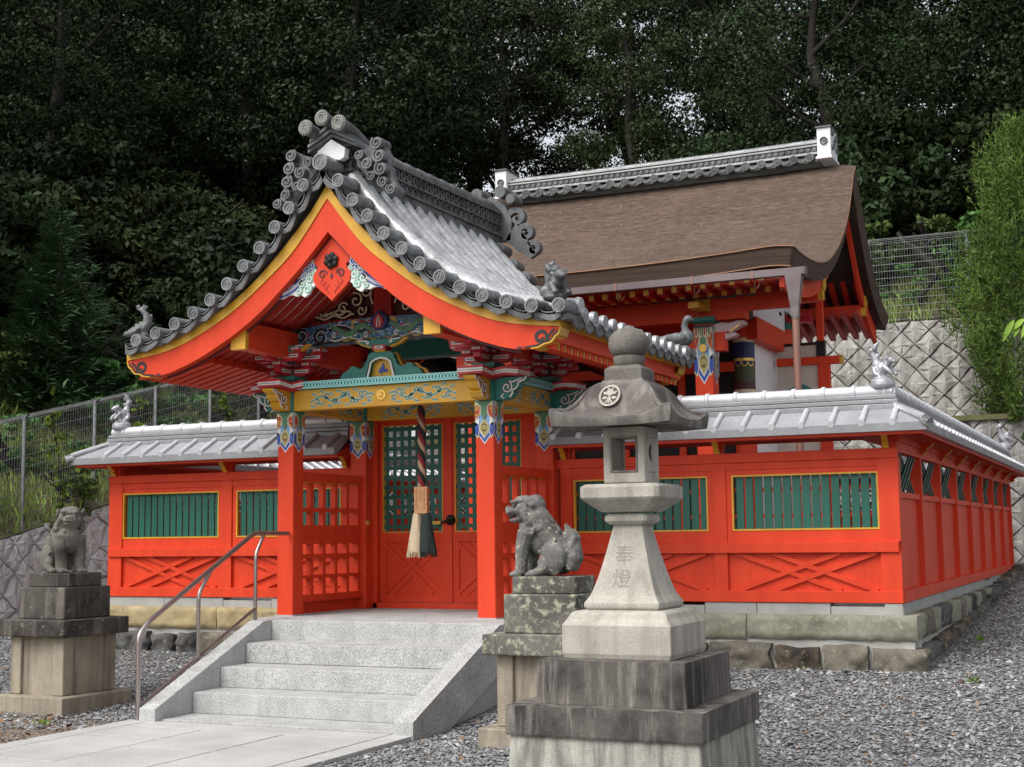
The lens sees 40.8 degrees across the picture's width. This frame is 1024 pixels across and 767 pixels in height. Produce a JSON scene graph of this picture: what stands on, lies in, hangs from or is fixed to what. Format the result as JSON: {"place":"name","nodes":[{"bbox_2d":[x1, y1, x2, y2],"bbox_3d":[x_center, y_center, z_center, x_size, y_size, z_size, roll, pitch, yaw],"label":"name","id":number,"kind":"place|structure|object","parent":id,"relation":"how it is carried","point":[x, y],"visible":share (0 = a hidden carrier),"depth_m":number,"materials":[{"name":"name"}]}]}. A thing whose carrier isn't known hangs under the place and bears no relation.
{"place":"outdoors","nodes":[
{"label":"outdoors","id":0,"kind":"place"},
{"bbox_2d":[0,719,411,766],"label":"path","id":1,"kind":"structure","parent":0,"point":[131,743],"depth_m":10.66,"materials":[{"name":"grey concrete"}]},
{"bbox_2d":[0,562,1023,766],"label":"ground","id":2,"kind":"structure","parent":0,"point":[939,659],"depth_m":11.84,"materials":[{"name":"grey gravel"}]},
{"bbox_2d":[0,572,131,716],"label":"statue pedestal","id":3,"kind":"object","parent":2,"relation":"on","point":[63,629],"visible":0.95,"depth_m":13.30,"materials":[{"name":"stone"}]},
{"bbox_2d":[40,506,87,572],"bbox_3d":[-4.478,1.557,13.711,0.644,0.669,0.354,-7,-9,44],"label":"guardian lion","id":4,"kind":"object","parent":3,"relation":"on","point":[64,548],"visible":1,"depth_m":13.57},
{"bbox_2d":[110,596,276,652],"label":"foundation wall","id":5,"kind":"structure","parent":2,"relation":"on","point":[172,628],"depth_m":16.88,"materials":[{"name":"stone"}]},
{"bbox_2d":[65,394,350,597],"bbox_3d":[-3.691,1.332,17.027,4.098,2.592,0.897,-4,-7,25],"label":"plank fence","id":6,"kind":"object","parent":5,"relation":"on","point":[166,562],"visible":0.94,"depth_m":17.05,"materials":[{"name":"red wood"}]},
{"bbox_2d":[122,480,222,548],"bbox_3d":[-4.276,1.655,17.303,1.618,0.825,0.089,-4,-7,25],"label":"window frame","id":7,"kind":"structure","parent":6,"relation":"in","point":[150,496],"depth_m":17.28,"materials":[{"name":"red wood"}]},
{"bbox_2d":[232,478,341,547],"bbox_3d":[-2.680,1.554,16.570,1.618,0.825,0.089,-4,-7,25],"label":"window frame","id":8,"kind":"structure","parent":6,"relation":"in","point":[250,508],"depth_m":16.74,"materials":[{"name":"red wood"}]},
{"bbox_2d":[0,426,412,618],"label":"retaining wall","id":9,"kind":"structure","parent":2,"relation":"on","point":[20,553],"depth_m":20.71,"materials":[{"name":"grey stone"}]},
{"bbox_2d":[44,461,98,516],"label":"bush","id":10,"kind":"object","parent":9,"relation":"on","point":[81,481],"visible":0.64,"depth_m":21.72,"materials":[{"name":"green plant"}]},
{"bbox_2d":[0,383,312,533],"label":"wire fence","id":11,"kind":"object","parent":9,"relation":"on","point":[94,402],"visible":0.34,"depth_m":21.74,"materials":[{"name":"metal"}]},
{"bbox_2d":[43,386,72,527],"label":"climbing vine","id":12,"kind":"object","parent":11,"relation":"attached to","point":[49,423],"visible":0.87,"depth_m":21.33,"materials":[{"name":"green plant"}]},
{"bbox_2d":[69,434,95,509],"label":"climbing vine","id":13,"kind":"object","parent":11,"relation":"attached to","point":[78,469],"visible":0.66,"depth_m":21.78,"materials":[{"name":"green plant"}]},
{"bbox_2d":[212,392,232,421],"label":"climbing vine","id":14,"kind":"object","parent":11,"relation":"attached to","point":[223,401],"visible":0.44,"depth_m":25.24,"materials":[{"name":"green plant"}]},
{"bbox_2d":[65,431,464,536],"bbox_3d":[-2.627,2.202,23.065,0.897,2.165,12.852,-4,-7,25],"label":"plank fence","id":15,"kind":"object","parent":2,"relation":"on","point":[137,470],"visible":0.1,"depth_m":20.10,"materials":[{"name":"red wood"}]},
{"bbox_2d":[139,608,503,740],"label":"granite stairs","id":16,"kind":"structure","parent":2,"relation":"on","point":[415,674],"depth_m":12.55,"materials":[{"name":"stone"}]},
{"bbox_2d":[135,531,289,719],"bbox_3d":[-2.858,2.289,13.396,0.047,1.692,2.378,-4,-7,25],"label":"handrail","id":17,"kind":"object","parent":16,"relation":"attached to","point":[206,574],"visible":0.95,"depth_m":13.10,"materials":[{"name":"metal"}]},
{"bbox_2d":[123,109,696,619],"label":"shrine gate","id":18,"kind":"structure","parent":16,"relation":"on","point":[367,283],"depth_m":14.47,"materials":[{"name":"red paint"}]},
{"bbox_2d":[380,418,453,602],"bbox_3d":[-1.107,1.465,15.943,0.950,2.112,0.054,-4,-7,25],"label":"door","id":19,"kind":"structure","parent":18,"relation":"in","point":[402,578],"depth_m":15.93,"materials":[{"name":"red wood"}]},
{"bbox_2d":[406,405,437,557],"bbox_3d":[-0.964,0.929,14.716,0.353,1.860,0.167,-4,-7,25],"label":"bell rope","id":20,"kind":"object","parent":18,"relation":"hanging from","point":[422,543],"visible":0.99,"depth_m":14.63,"materials":[{"name":"fabric"}]},
{"bbox_2d":[452,413,535,602],"bbox_3d":[-0.172,1.406,15.513,1.090,2.112,0.054,-4,-7,25],"label":"door","id":21,"kind":"structure","parent":18,"relation":"in","point":[465,572],"depth_m":15.61,"materials":[{"name":"red wood"}]},
{"bbox_2d":[0,651,961,766],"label":"fallen leaves","id":22,"kind":"object","parent":2,"relation":"on","point":[69,725],"visible":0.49,"depth_m":12.24,"materials":[{"name":"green plant"}]},
{"bbox_2d":[478,575,594,747],"bbox_3d":[0.344,2.231,10.944,0.930,1.390,0.930,-4,-7,25],"label":"statue pedestal","id":23,"kind":"object","parent":2,"relation":"on","point":[538,610],"visible":0.43,"depth_m":10.71,"materials":[{"name":"stone"}]},
{"bbox_2d":[505,494,583,576],"bbox_3d":[0.265,1.224,11.087,0.654,0.670,0.353,-4,-7,25],"label":"guardian lion","id":24,"kind":"object","parent":23,"relation":"on","point":[549,540],"visible":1,"depth_m":10.99},
{"bbox_2d":[505,325,759,766],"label":"stone lantern","id":25,"kind":"object","parent":2,"relation":"on","point":[635,674],"visible":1,"depth_m":8.62,"materials":[{"name":"stone"}]},
{"bbox_2d":[450,124,888,603],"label":"hall","id":26,"kind":"structure","parent":2,"relation":"on","point":[756,276],"depth_m":21.49,"materials":[{"name":"red wood"}]},
{"bbox_2d":[405,418,1023,562],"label":"retaining wall","id":27,"kind":"structure","parent":2,"relation":"on","point":[987,428],"depth_m":25.96,"materials":[{"name":"stone"}]},
{"bbox_2d":[413,413,1023,444],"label":"terrace","id":28,"kind":"structure","parent":27,"relation":"on","point":[980,417],"depth_m":26.23,"materials":[{"name":"soil"}]},
{"bbox_2d":[426,313,1023,435],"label":"retaining wall","id":29,"kind":"structure","parent":28,"relation":"on","point":[931,366],"depth_m":27.45,"materials":[{"name":"stone"}]},
{"bbox_2d":[868,225,1023,320],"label":"wire fence","id":30,"kind":"object","parent":29,"relation":"on","point":[908,276],"visible":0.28,"depth_m":27.70,"materials":[{"name":"metal"}]},
{"bbox_2d":[933,110,1023,424],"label":"cypress bush","id":31,"kind":"object","parent":28,"relation":"on","point":[1003,181],"visible":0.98,"depth_m":26.22,"materials":[{"name":"green plant"}]},
{"bbox_2d":[681,602,931,671],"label":"foundation wall","id":32,"kind":"structure","parent":2,"relation":"on","point":[794,636],"depth_m":13.65,"materials":[{"name":"stone"}]},
{"bbox_2d":[548,342,934,602],"bbox_3d":[2.352,0.950,14.252,4.063,2.592,0.897,-4,-7,25],"label":"plank fence","id":33,"kind":"object","parent":32,"relation":"on","point":[718,557],"visible":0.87,"depth_m":14.03,"materials":[{"name":"red wood"}]},
{"bbox_2d":[571,464,713,543],"bbox_3d":[1.376,1.298,14.706,1.630,0.825,0.089,-4,-7,25],"label":"window frame","id":34,"kind":"structure","parent":33,"relation":"in","point":[693,471],"depth_m":14.53,"materials":[{"name":"red wood"}]},
{"bbox_2d":[725,458,879,542],"bbox_3d":[2.971,1.197,13.974,1.614,0.825,0.089,-4,-7,25],"label":"window frame","id":35,"kind":"structure","parent":33,"relation":"in","point":[865,466],"depth_m":13.97,"materials":[{"name":"red wood"}]},
{"bbox_2d":[839,456,1023,527],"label":"plank fence","id":36,"kind":"object","parent":2,"relation":"on","point":[943,469],"visible":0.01,"depth_m":25.21,"materials":[{"name":"red wood"}]},
{"bbox_2d":[885,565,1023,661],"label":"foundation wall","id":37,"kind":"structure","parent":2,"relation":"on","point":[948,616],"depth_m":15.80,"materials":[{"name":"stone"}]},
{"bbox_2d":[863,386,1023,602],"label":"plank fence","id":38,"kind":"object","parent":37,"relation":"on","point":[951,540],"visible":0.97,"depth_m":16.96,"materials":[{"name":"red wood"}]},
{"bbox_2d":[0,218,1023,538],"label":"hillside","id":39,"kind":"structure","parent":0,"point":[432,366],"depth_m":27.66,"materials":[{"name":"green plant"}]},
{"bbox_2d":[0,331,55,404],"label":"bank shrub","id":40,"kind":"object","parent":39,"relation":"on","point":[9,357],"visible":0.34,"depth_m":24.33,"materials":[{"name":"green plant"}]},
{"bbox_2d":[0,217,56,328],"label":"forest bush","id":41,"kind":"object","parent":39,"relation":"on","point":[19,257],"visible":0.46,"depth_m":25.44,"materials":[{"name":"green plant"}]},
{"bbox_2d":[0,411,61,479],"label":"bank shrub","id":42,"kind":"object","parent":39,"relation":"on","point":[40,465],"visible":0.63,"depth_m":22.06,"materials":[{"name":"green plant"}]},
{"bbox_2d":[0,114,101,201],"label":"forest bush","id":43,"kind":"object","parent":39,"relation":"on","point":[30,139],"visible":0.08,"depth_m":34.79,"materials":[{"name":"green plant"}]},
{"bbox_2d":[0,0,121,142],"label":"forest tree","id":44,"kind":"object","parent":39,"relation":"on","point":[24,31],"visible":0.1,"depth_m":37.73,"materials":[{"name":"green plant"}]},
{"bbox_2d":[1,94,127,144],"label":"forest bush","id":45,"kind":"object","parent":39,"relation":"on","point":[76,105],"visible":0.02,"depth_m":40.99,"materials":[{"name":"green plant"}]},
{"bbox_2d":[0,175,129,350],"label":"forest bush","id":46,"kind":"object","parent":39,"relation":"on","point":[13,203],"visible":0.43,"depth_m":26.64,"materials":[{"name":"green plant"}]},
{"bbox_2d":[0,207,149,431],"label":"young pine","id":47,"kind":"object","parent":39,"relation":"on","point":[59,372],"visible":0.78,"depth_m":24.48,"materials":[{"name":"green plant"}]},
{"bbox_2d":[37,158,118,263],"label":"forest bush","id":48,"kind":"object","parent":39,"relation":"on","point":[110,182],"visible":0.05,"depth_m":33.21,"materials":[{"name":"green plant"}]},
{"bbox_2d":[0,169,175,329],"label":"forest bush","id":49,"kind":"object","parent":39,"relation":"on","point":[93,227],"visible":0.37,"depth_m":28.39,"materials":[{"name":"green plant"}]},
{"bbox_2d":[0,0,188,138],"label":"forest tree","id":50,"kind":"object","parent":39,"relation":"on","point":[99,25],"visible":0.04,"depth_m":43.52,"materials":[{"name":"green plant"}]},
{"bbox_2d":[0,134,195,282],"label":"forest bush","id":51,"kind":"object","parent":39,"relation":"on","point":[52,158],"visible":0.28,"depth_m":32.44,"materials":[{"name":"green plant"}]},
{"bbox_2d":[65,318,139,399],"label":"bank shrub","id":52,"kind":"object","parent":39,"relation":"on","point":[116,328],"visible":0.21,"depth_m":25.54,"materials":[{"name":"green plant"}]},
{"bbox_2d":[63,395,153,479],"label":"bank shrub","id":53,"kind":"object","parent":39,"relation":"on","point":[101,419],"visible":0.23,"depth_m":23.23,"materials":[{"name":"green plant"}]},
{"bbox_2d":[41,182,204,325],"bbox_3d":[-8.259,-2.413,30.871,4.320,4.033,4.141,-1,-6,3],"label":"forest bush","id":54,"kind":"object","parent":39,"relation":"on","point":[125,193],"visible":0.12,"depth_m":30.02,"materials":[{"name":"green plant"}]},
{"bbox_2d":[80,356,165,434],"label":"bank shrub","id":55,"kind":"object","parent":39,"relation":"on","point":[149,396],"visible":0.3,"depth_m":24.77,"materials":[{"name":"green plant"}]},
{"bbox_2d":[0,0,246,174],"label":"forest tree","id":56,"kind":"object","parent":39,"relation":"on","point":[56,111],"visible":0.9,"depth_m":34.36,"materials":[{"name":"green plant"}]},
{"bbox_2d":[80,222,193,325],"bbox_3d":[-7.489,-1.828,30.633,4.662,3.327,3.893,2,-7,-24],"label":"forest bush","id":57,"kind":"object","parent":39,"relation":"on","point":[112,290],"visible":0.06,"depth_m":28.80,"materials":[{"name":"green plant"}]},
{"bbox_2d":[62,151,219,213],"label":"forest bush","id":58,"kind":"object","parent":39,"relation":"on","point":[154,174],"visible":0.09,"depth_m":34.90,"materials":[{"name":"green plant"}]},
{"bbox_2d":[81,213,222,300],"bbox_3d":[-7.102,-2.017,31.144,4.627,3.512,3.864,-6,-8,38],"label":"forest bush","id":59,"kind":"object","parent":39,"relation":"on","point":[190,223],"visible":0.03,"depth_m":30.08,"materials":[{"name":"green plant"}]},
{"bbox_2d":[58,0,247,140],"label":"forest tree","id":60,"kind":"object","parent":39,"relation":"on","point":[113,16],"depth_m":48.63,"materials":[{"name":"green plant"}]},
{"bbox_2d":[95,264,217,341],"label":"forest bush","id":61,"kind":"object","parent":39,"relation":"on","point":[171,290],"visible":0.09,"depth_m":27.90,"materials":[{"name":"green plant"}]},
{"bbox_2d":[113,276,206,392],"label":"forest bush","id":62,"kind":"object","parent":39,"relation":"on","point":[137,316],"visible":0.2,"depth_m":27.75,"materials":[{"name":"green plant"}]},
{"bbox_2d":[110,377,217,425],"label":"bank shrub","id":63,"kind":"object","parent":39,"relation":"on","point":[164,404],"visible":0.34,"depth_m":25.36,"materials":[{"name":"green plant"}]},
{"bbox_2d":[113,240,224,347],"bbox_3d":[-6.810,-1.310,29.673,4.820,3.298,4.620,-4,-7,31],"label":"forest bush","id":64,"kind":"object","parent":39,"relation":"on","point":[158,270],"visible":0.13,"depth_m":28.32,"materials":[{"name":"green plant"}]},
{"bbox_2d":[81,185,264,303],"bbox_3d":[-7.354,-2.488,31.131,4.836,4.141,4.635,0,-6,-4],"label":"forest bush","id":65,"kind":"object","parent":39,"relation":"on","point":[198,200],"visible":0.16,"depth_m":30.59,"materials":[{"name":"green plant"}]},
{"bbox_2d":[96,218,272,401],"bbox_3d":[-5.688,-1.183,28.397,4.106,4.404,4.917,-5,-8,33],"label":"forest bush","id":66,"kind":"object","parent":39,"relation":"on","point":[217,246],"visible":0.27,"depth_m":27.43,"materials":[{"name":"green plant"}]},
{"bbox_2d":[141,189,248,218],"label":"forest bush","id":67,"kind":"object","parent":39,"relation":"on","point":[218,202],"visible":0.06,"depth_m":33.15,"materials":[{"name":"green plant"}]},
{"bbox_2d":[77,0,325,189],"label":"forest tree","id":68,"kind":"object","parent":39,"relation":"on","point":[127,55],"visible":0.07,"depth_m":39.50,"materials":[{"name":"green plant"}]},
{"bbox_2d":[165,90,274,203],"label":"forest bush","id":69,"kind":"object","parent":39,"relation":"on","point":[223,135],"visible":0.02,"depth_m":40.51,"materials":[{"name":"green plant"}]},
{"bbox_2d":[197,388,269,421],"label":"bank shrub","id":70,"kind":"object","parent":39,"relation":"on","point":[232,403],"visible":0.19,"depth_m":26.61,"materials":[{"name":"green plant"}]},
{"bbox_2d":[193,222,274,301],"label":"forest bush","id":71,"kind":"object","parent":39,"relation":"on","point":[258,228],"visible":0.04,"depth_m":30.42,"materials":[{"name":"green plant"}]},
{"bbox_2d":[173,115,299,197],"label":"forest bush","id":72,"kind":"object","parent":39,"relation":"on","point":[236,154],"visible":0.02,"depth_m":40.33,"materials":[{"name":"green plant"}]},
{"bbox_2d":[90,0,391,210],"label":"forest tree","id":73,"kind":"object","parent":39,"relation":"on","point":[245,101],"visible":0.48,"depth_m":35.84,"materials":[{"name":"green plant"}]},
{"bbox_2d":[225,201,278,224],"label":"forest bush","id":74,"kind":"object","parent":39,"relation":"on","point":[267,216],"visible":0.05,"depth_m":33.50,"materials":[{"name":"green plant"}]},
{"bbox_2d":[260,170,302,221],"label":"forest bush","id":75,"kind":"object","parent":39,"relation":"on","point":[284,217],"visible":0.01,"depth_m":37.69,"materials":[{"name":"green plant"}]},
{"bbox_2d":[183,0,536,222],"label":"forest tree","id":76,"kind":"object","parent":39,"relation":"on","point":[419,155],"visible":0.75,"depth_m":33.99,"materials":[{"name":"green plant"}]},
{"bbox_2d":[265,0,481,200],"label":"forest tree","id":77,"kind":"object","parent":39,"relation":"on","point":[379,20],"visible":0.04,"depth_m":39.12,"materials":[{"name":"green plant"}]},
{"bbox_2d":[276,1,493,131],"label":"forest tree","id":78,"kind":"object","parent":39,"relation":"on","point":[394,54],"visible":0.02,"depth_m":45.51,"materials":[{"name":"green plant"}]},
{"bbox_2d":[238,6,538,192],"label":"forest tree","id":79,"kind":"object","parent":39,"relation":"on","point":[480,70],"depth_m":54.00,"materials":[{"name":"green plant"}]},
{"bbox_2d":[324,0,622,191],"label":"forest tree","id":80,"kind":"object","parent":39,"relation":"on","point":[573,8],"visible":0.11,"depth_m":43.03,"materials":[{"name":"green plant"}]},
{"bbox_2d":[379,0,616,202],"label":"forest tree","id":81,"kind":"object","parent":39,"relation":"on","point":[508,152],"visible":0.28,"depth_m":38.72,"materials":[{"name":"green plant"}]},
{"bbox_2d":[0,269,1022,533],"bbox_3d":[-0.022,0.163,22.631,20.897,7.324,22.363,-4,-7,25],"label":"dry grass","id":82,"kind":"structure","parent":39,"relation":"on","point":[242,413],"depth_m":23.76,"materials":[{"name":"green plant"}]},
{"bbox_2d":[495,0,739,177],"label":"forest tree","id":83,"kind":"object","parent":39,"relation":"on","point":[600,128],"visible":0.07,"depth_m":47.40,"materials":[{"name":"green plant"}]},
{"bbox_2d":[533,0,731,195],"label":"forest tree","id":84,"kind":"object","parent":39,"relation":"on","point":[649,125],"visible":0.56,"depth_m":35.69,"materials":[{"name":"green plant"}]},
{"bbox_2d":[571,0,963,160],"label":"forest tree","id":85,"kind":"object","parent":39,"relation":"on","point":[709,123],"visible":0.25,"depth_m":39.38,"materials":[{"name":"green plant"}]},
{"bbox_2d":[577,0,983,155],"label":"forest tree","id":86,"kind":"object","parent":39,"relation":"on","point":[780,90],"visible":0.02,"depth_m":45.81,"materials":[{"name":"green plant"}]},
{"bbox_2d":[636,0,970,251],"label":"forest tree","id":87,"kind":"object","parent":39,"relation":"on","point":[818,85],"visible":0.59,"depth_m":32.19,"materials":[{"name":"green plant"}]},
{"bbox_2d":[865,220,906,300],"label":"bank shrub","id":88,"kind":"object","parent":39,"relation":"on","point":[872,229],"visible":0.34,"depth_m":29.41,"materials":[{"name":"green plant"}]},
{"bbox_2d":[873,236,909,284],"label":"bank shrub","id":89,"kind":"object","parent":39,"relation":"on","point":[887,255],"visible":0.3,"depth_m":30.69,"materials":[{"name":"green plant"}]},
{"bbox_2d":[828,102,976,276],"bbox_3d":[8.758,-4.111,31.546,5.052,4.908,4.218,-1,-6,2],"label":"forest bush","id":90,"kind":"object","parent":39,"relation":"on","point":[943,161],"visible":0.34,"depth_m":30.69,"materials":[{"name":"green plant"}]},
{"bbox_2d":[880,263,941,310],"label":"bank shrub","id":91,"kind":"object","parent":39,"relation":"on","point":[902,270],"visible":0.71,"depth_m":28.41,"materials":[{"name":"green plant"}]},
{"bbox_2d":[856,145,974,281],"bbox_3d":[8.441,-3.512,31.874,4.640,3.730,4.447,-3,-7,23],"label":"forest bush","id":92,"kind":"object","parent":39,"relation":"on","point":[920,206],"visible":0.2,"depth_m":30.58,"materials":[{"name":"green plant"}]},
{"bbox_2d":[818,0,1023,147],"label":"forest tree","id":93,"kind":"object","parent":39,"relation":"on","point":[992,65],"visible":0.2,"depth_m":35.52,"materials":[{"name":"green plant"}]},
{"bbox_2d":[833,0,1021,150],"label":"forest tree","id":94,"kind":"object","parent":39,"relation":"on","point":[939,11],"visible":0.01,"depth_m":43.87,"materials":[{"name":"green plant"}]},
{"bbox_2d":[894,106,992,219],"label":"forest bush","id":95,"kind":"object","parent":39,"relation":"on","point":[971,112],"visible":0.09,"depth_m":33.38,"materials":[{"name":"green plant"}]},
{"bbox_2d":[905,213,982,293],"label":"bank shrub","id":96,"kind":"object","parent":39,"relation":"on","point":[935,223],"visible":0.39,"depth_m":29.24,"materials":[{"name":"green plant"}]},
{"bbox_2d":[896,209,1011,302],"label":"bank shrub","id":97,"kind":"object","parent":39,"relation":"on","point":[967,219],"visible":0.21,"depth_m":28.37,"materials":[{"name":"green plant"}]},
{"bbox_2d":[889,0,1023,218],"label":"forest tree","id":98,"kind":"object","parent":39,"relation":"on","point":[965,38],"visible":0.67,"depth_m":31.24,"materials":[{"name":"green plant"}]},
{"bbox_2d":[931,194,998,275],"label":"bank shrub","id":99,"kind":"object","parent":39,"relation":"on","point":[967,205],"visible":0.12,"depth_m":30.29,"materials":[{"name":"green plant"}]},
{"bbox_2d":[913,103,1023,259],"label":"forest bush","id":100,"kind":"object","parent":39,"relation":"on","point":[958,178],"visible":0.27,"depth_m":30.32,"materials":[{"name":"green plant"}]},
{"bbox_2d":[934,0,1023,115],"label":"forest tree","id":101,"kind":"object","parent":39,"relation":"on","point":[1010,72],"visible":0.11,"depth_m":35.24,"materials":[{"name":"green plant"}]},
{"bbox_2d":[1003,319,1023,340],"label":"leafy twig","id":102,"kind":"object","parent":39,"relation":"on","point":[1010,327],"visible":1,"depth_m":13.24,"materials":[{"name":"green plant"}]},
{"bbox_2d":[125,0,1012,435],"label":"sky","id":103,"kind":"structure","parent":0,"point":[547,140],"materials":[{"name":"white"}]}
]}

